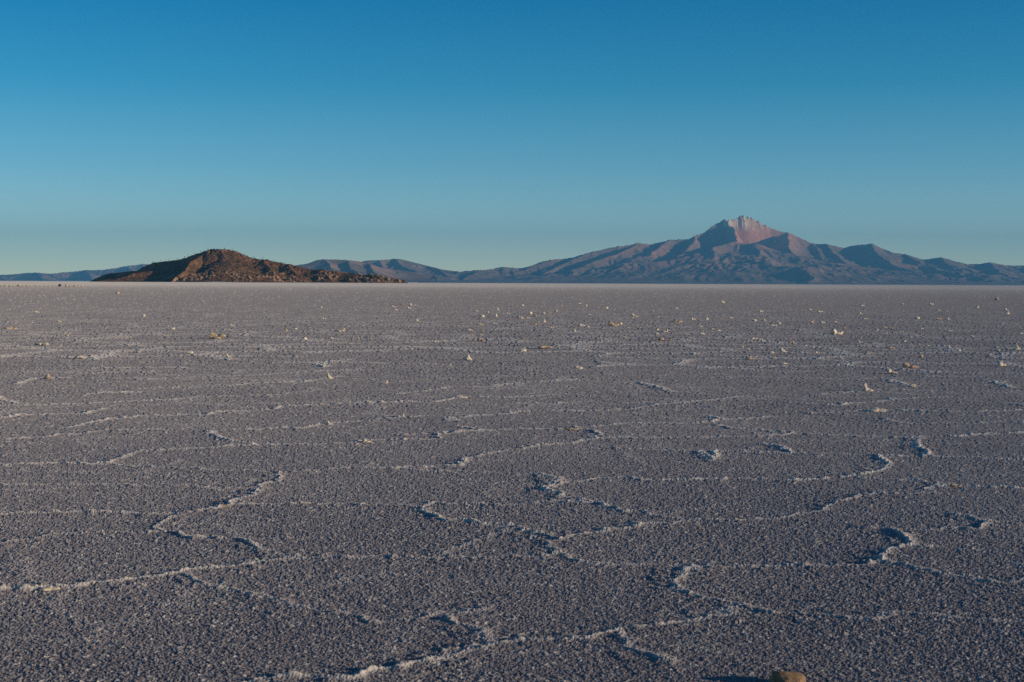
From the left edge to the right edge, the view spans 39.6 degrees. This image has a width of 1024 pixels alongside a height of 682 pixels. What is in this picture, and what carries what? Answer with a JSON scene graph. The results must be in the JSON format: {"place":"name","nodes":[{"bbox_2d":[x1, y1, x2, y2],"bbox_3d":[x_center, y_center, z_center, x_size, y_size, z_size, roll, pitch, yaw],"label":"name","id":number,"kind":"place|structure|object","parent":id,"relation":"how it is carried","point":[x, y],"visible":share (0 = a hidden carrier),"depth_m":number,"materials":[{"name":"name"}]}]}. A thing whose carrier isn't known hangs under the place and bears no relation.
{"place":"outdoors","nodes":[
{"label":"outdoors","id":0,"kind":"place"},
{"bbox_2d":[0,264,147,280],"bbox_3d":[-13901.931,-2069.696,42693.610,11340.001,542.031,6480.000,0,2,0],"label":"hills","id":1,"kind":"structure","parent":0,"point":[86,275],"depth_m":42862.37,"materials":[{"name":"blue stone"}]},
{"bbox_2d":[90,249,407,282],"bbox_3d":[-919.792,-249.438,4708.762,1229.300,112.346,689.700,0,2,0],"label":"island hill","id":2,"kind":"structure","parent":0,"point":[203,260],"depth_m":4551.31,"materials":[{"name":"brown stone"}]},
{"bbox_2d":[103,249,384,280],"bbox_3d":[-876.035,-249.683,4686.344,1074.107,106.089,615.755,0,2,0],"label":"shrub cover","id":3,"kind":"object","parent":2,"relation":"on","point":[225,273],"visible":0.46,"depth_m":4553.67,"materials":[{"name":"brown plant"}]},
{"bbox_2d":[295,259,436,281],"bbox_3d":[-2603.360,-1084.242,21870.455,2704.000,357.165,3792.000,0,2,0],"label":"table hills","id":4,"kind":"structure","parent":0,"point":[355,267],"depth_m":22073.03,"materials":[{"name":"stone"}]},
{"bbox_2d":[363,259,522,282],"bbox_3d":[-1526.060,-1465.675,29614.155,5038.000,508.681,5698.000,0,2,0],"label":"blue hills","id":5,"kind":"structure","parent":0,"point":[409,266],"depth_m":29753.97,"materials":[{"name":"blue stone"}]},
{"bbox_2d":[0,281,1023,681],"bbox_3d":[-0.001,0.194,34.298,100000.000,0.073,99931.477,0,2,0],"label":"salt flat","id":6,"kind":"structure","parent":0,"point":[714,505],"depth_m":11.38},
{"bbox_2d":[35,342,48,344],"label":"salt lump","id":7,"kind":"object","parent":6,"relation":"on","point":[42,343],"visible":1,"depth_m":35.48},
{"bbox_2d":[39,586,59,590],"bbox_3d":[-2.396,1.285,7.367,0.109,0.029,0.060,0,2,-17],"label":"salt lump","id":8,"kind":"object","parent":6,"relation":"on","point":[49,588],"visible":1,"depth_m":7.35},
{"bbox_2d":[209,332,224,338],"bbox_3d":[-8.297,-0.147,40.034,0.461,0.200,0.251,0,2,5],"label":"salt lump","id":9,"kind":"object","parent":6,"relation":"on","point":[212,335],"visible":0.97,"depth_m":39.98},
{"bbox_2d":[362,438,372,442],"bbox_3d":[-1.440,1.001,14.209,0.119,0.057,0.066,1,2,14],"label":"salt lump","id":10,"kind":"object","parent":6,"relation":"on","point":[364,440],"visible":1,"depth_m":14.19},
{"bbox_2d":[462,354,471,359],"bbox_3d":[-0.912,0.339,29.435,0.185,0.135,0.160,2,3,32],"label":"salt lump","id":11,"kind":"object","parent":6,"relation":"on","point":[468,357],"visible":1,"depth_m":29.39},
{"bbox_2d":[538,345,551,347],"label":"salt lump","id":12,"kind":"object","parent":6,"relation":"on","point":[544,346],"visible":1,"depth_m":34.95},
{"bbox_2d":[608,321,619,325],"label":"salt lump","id":13,"kind":"object","parent":6,"relation":"on","point":[610,323],"visible":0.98,"depth_m":53.69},
{"bbox_2d":[769,671,805,681],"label":"rock","id":14,"kind":"object","parent":6,"relation":"on","point":[783,676],"visible":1,"depth_m":5.66,"materials":[{"name":"brown stone"}]},
{"bbox_2d":[830,328,842,333],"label":"salt lump","id":15,"kind":"object","parent":6,"relation":"on","point":[833,331],"visible":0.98,"depth_m":45.68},
{"bbox_2d":[863,383,872,390],"bbox_3d":[5.335,0.695,21.309,0.150,0.136,0.109,1,2,12],"label":"salt lump","id":16,"kind":"object","parent":6,"relation":"on","point":[865,388],"visible":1,"depth_m":21.29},
{"bbox_2d":[868,407,885,411],"bbox_3d":[4.610,0.871,17.922,0.217,0.066,0.131,0,2,-7],"label":"salt lump","id":17,"kind":"object","parent":6,"relation":"on","point":[875,409],"visible":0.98,"depth_m":17.88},
{"bbox_2d":[887,369,896,373],"bbox_3d":[6.854,0.549,25.664,0.187,0.102,0.104,1,2,8],"label":"salt lump","id":18,"kind":"object","parent":6,"relation":"on","point":[889,371],"visible":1,"depth_m":25.63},
{"bbox_2d":[902,363,917,368],"bbox_3d":[7.636,0.481,27.295,0.289,0.124,0.172,1,2,16],"label":"salt lump","id":19,"kind":"object","parent":6,"relation":"on","point":[905,365],"visible":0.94,"depth_m":27.24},
{"bbox_2d":[950,483,961,486],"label":"salt lump","id":20,"kind":"object","parent":6,"relation":"on","point":[952,485],"visible":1,"depth_m":11.28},
{"bbox_2d":[997,362,1006,365],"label":"salt lump","id":21,"kind":"object","parent":6,"relation":"on","point":[1000,364],"visible":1,"depth_m":28.12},
{"bbox_2d":[0,0,1023,282],"label":"sky","id":22,"kind":"structure","parent":0,"point":[453,135],"materials":[{"name":"blue"}]},
{"bbox_2d":[417,215,1023,284],"bbox_3d":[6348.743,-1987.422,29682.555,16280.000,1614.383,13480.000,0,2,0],"label":"volcano","id":23,"kind":"structure","parent":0,"point":[740,249],"depth_m":30192.44}
]}

